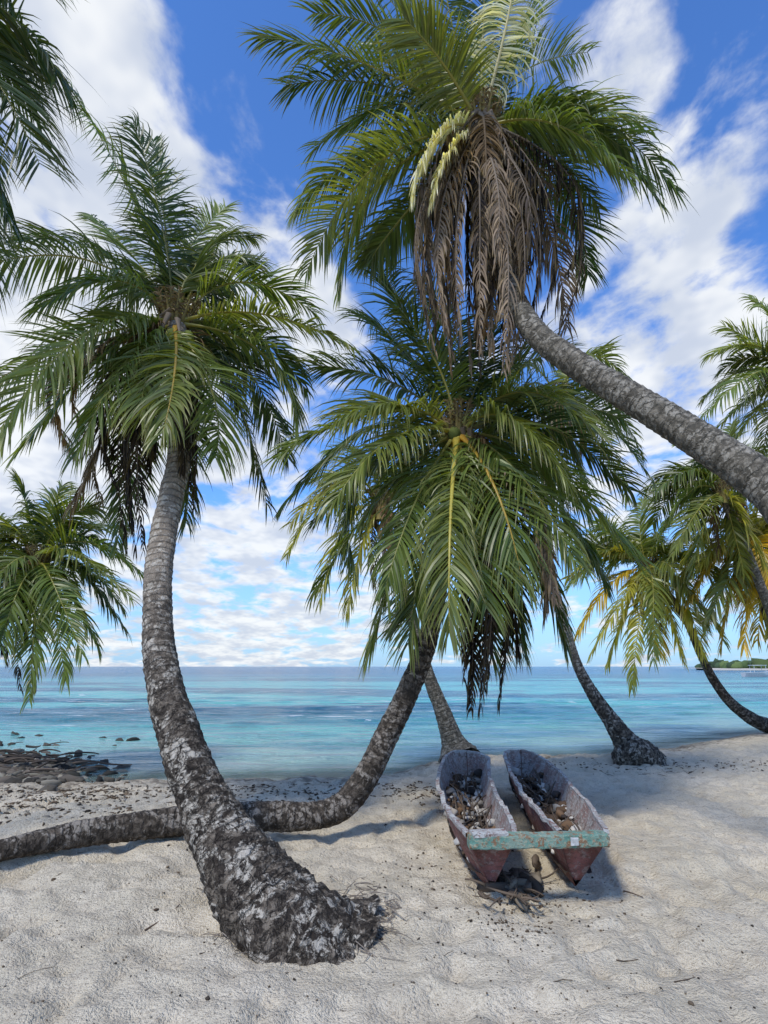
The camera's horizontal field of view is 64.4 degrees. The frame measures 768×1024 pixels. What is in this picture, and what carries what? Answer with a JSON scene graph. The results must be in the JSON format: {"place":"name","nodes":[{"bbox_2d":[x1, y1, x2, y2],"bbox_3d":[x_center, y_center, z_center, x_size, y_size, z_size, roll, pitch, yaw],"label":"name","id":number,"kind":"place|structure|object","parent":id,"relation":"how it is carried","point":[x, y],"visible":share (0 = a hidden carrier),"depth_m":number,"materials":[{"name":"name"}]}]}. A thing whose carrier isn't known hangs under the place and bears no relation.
{"place":"outdoors","nodes":[
{"label":"outdoors","id":0,"kind":"place"},
{"bbox_2d":[0,729,767,1023],"bbox_3d":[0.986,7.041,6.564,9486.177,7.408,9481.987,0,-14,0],"label":"sand beach ground","id":1,"kind":"structure","parent":0,"point":[720,815],"depth_m":4.09,"materials":[{"name":"beige sand"}]},
{"bbox_2d":[0,0,105,323],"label":"coconut palm tree","id":2,"kind":"object","parent":1,"relation":"on","point":[18,48],"visible":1,"depth_m":5.69,"materials":[{"name":"green plant"}]},
{"bbox_2d":[0,731,139,790],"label":"shore rocks and driftwood","id":3,"kind":"object","parent":1,"relation":"on","point":[46,771],"visible":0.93,"depth_m":11.33,"materials":[{"name":"grey stone"}]},
{"bbox_2d":[0,469,143,713],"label":"coconut palm tree","id":4,"kind":"object","parent":1,"relation":"on","point":[32,578],"visible":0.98,"depth_m":11.08,"materials":[{"name":"green plant"}]},
{"bbox_2d":[0,78,381,965],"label":"coconut palm tree","id":5,"kind":"object","parent":1,"relation":"on","point":[270,900],"visible":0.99,"depth_m":6.45,"materials":[{"name":"green plant"}]},
{"bbox_2d":[201,875,417,966],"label":"palm roots","id":6,"kind":"object","parent":1,"relation":"on","point":[376,913],"visible":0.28,"depth_m":3.98,"materials":[{"name":"grey plant"}]},
{"bbox_2d":[0,257,664,861],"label":"coconut palm tree","id":7,"kind":"object","parent":1,"relation":"on","point":[484,487],"visible":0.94,"depth_m":6.42,"materials":[{"name":"green plant"}]},
{"bbox_2d":[279,437,479,762],"bbox_3d":[-0.092,1.534,11.983,3.912,6.519,2.452,0,-14,0],"label":"coconut palm tree","id":8,"kind":"object","parent":1,"relation":"on","point":[452,737],"visible":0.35,"depth_m":11.58,"materials":[{"name":"green plant"}]},
{"bbox_2d":[0,757,766,1023],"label":"beach debris","id":9,"kind":"object","parent":1,"relation":"on","point":[124,794],"visible":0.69,"depth_m":7.07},
{"bbox_2d":[436,750,516,882],"bbox_3d":[0.862,3.022,6.348,0.676,0.518,4.251,-2,-14,6],"label":"dugout canoe","id":10,"kind":"object","parent":1,"relation":"on","point":[466,790],"visible":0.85,"depth_m":6.01,"materials":[{"name":"red paint"}]},
{"bbox_2d":[467,828,609,849],"bbox_3d":[1.084,2.313,4.309,0.983,0.111,0.158,0,-14,0],"label":"crossbeam plank","id":11,"kind":"object","parent":10,"relation":"on","point":[494,839],"visible":1,"depth_m":4.26,"materials":[{"name":"teal paint"}]},
{"bbox_2d":[236,0,767,523],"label":"coconut palm tree","id":12,"kind":"object","parent":1,"relation":"on","point":[492,150],"visible":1,"depth_m":6.94,"materials":[{"name":"green plant"}]},
{"bbox_2d":[465,854,557,911],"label":"driftwood chocks","id":13,"kind":"object","parent":1,"relation":"on","point":[516,885],"visible":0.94,"depth_m":4.51,"materials":[{"name":"grey wood"}]},
{"bbox_2d":[503,749,609,885],"bbox_3d":[1.673,3.021,6.356,0.632,0.533,4.234,-2,-14,6],"label":"dugout canoe","id":14,"kind":"object","parent":1,"relation":"on","point":[549,796],"visible":0.84,"depth_m":5.96,"materials":[{"name":"red paint"}]},
{"bbox_2d":[475,334,666,765],"bbox_3d":[3.524,0.808,11.678,3.810,9.040,2.631,0,-14,0],"label":"coconut palm tree","id":15,"kind":"object","parent":1,"relation":"on","point":[631,748],"visible":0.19,"depth_m":10.63,"materials":[{"name":"green plant"}]},
{"bbox_2d":[560,496,767,732],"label":"coconut palm tree","id":16,"kind":"object","parent":1,"relation":"on","point":[653,597],"visible":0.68,"depth_m":15.97,"materials":[{"name":"green plant"}]},
{"bbox_2d":[637,415,767,617],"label":"coconut palm tree","id":17,"kind":"object","parent":1,"relation":"on","point":[697,495],"visible":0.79,"depth_m":14.39,"materials":[{"name":"green plant"}]},
{"bbox_2d":[669,488,767,660],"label":"coconut palm tree","id":18,"kind":"object","parent":1,"relation":"on","point":[748,595],"visible":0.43,"depth_m":14.96,"materials":[{"name":"green plant"}]},
{"bbox_2d":[697,293,767,512],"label":"coconut palm tree","id":19,"kind":"object","parent":1,"relation":"on","point":[751,373],"visible":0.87,"depth_m":10.01,"materials":[{"name":"green plant"}]},
{"bbox_2d":[0,667,767,775],"bbox_3d":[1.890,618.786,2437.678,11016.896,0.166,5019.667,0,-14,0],"label":"sea water","id":20,"kind":"structure","parent":0,"point":[287,720],"depth_m":25.71,"materials":[{"name":"blue liquid"}]},
{"bbox_2d":[741,665,767,676],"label":"motor boat","id":21,"kind":"object","parent":20,"relation":"on","point":[754,674],"visible":0.94,"depth_m":115.23,"materials":[{"name":"white"}]},
{"bbox_2d":[0,0,767,666],"label":"sky","id":22,"kind":"structure","parent":0,"point":[701,66],"materials":[{"name":"blue"}]},
{"bbox_2d":[694,658,767,669],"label":"distant headland","id":23,"kind":"structure","parent":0,"point":[716,664],"depth_m":319.46,"materials":[{"name":"green plant"}]}
]}

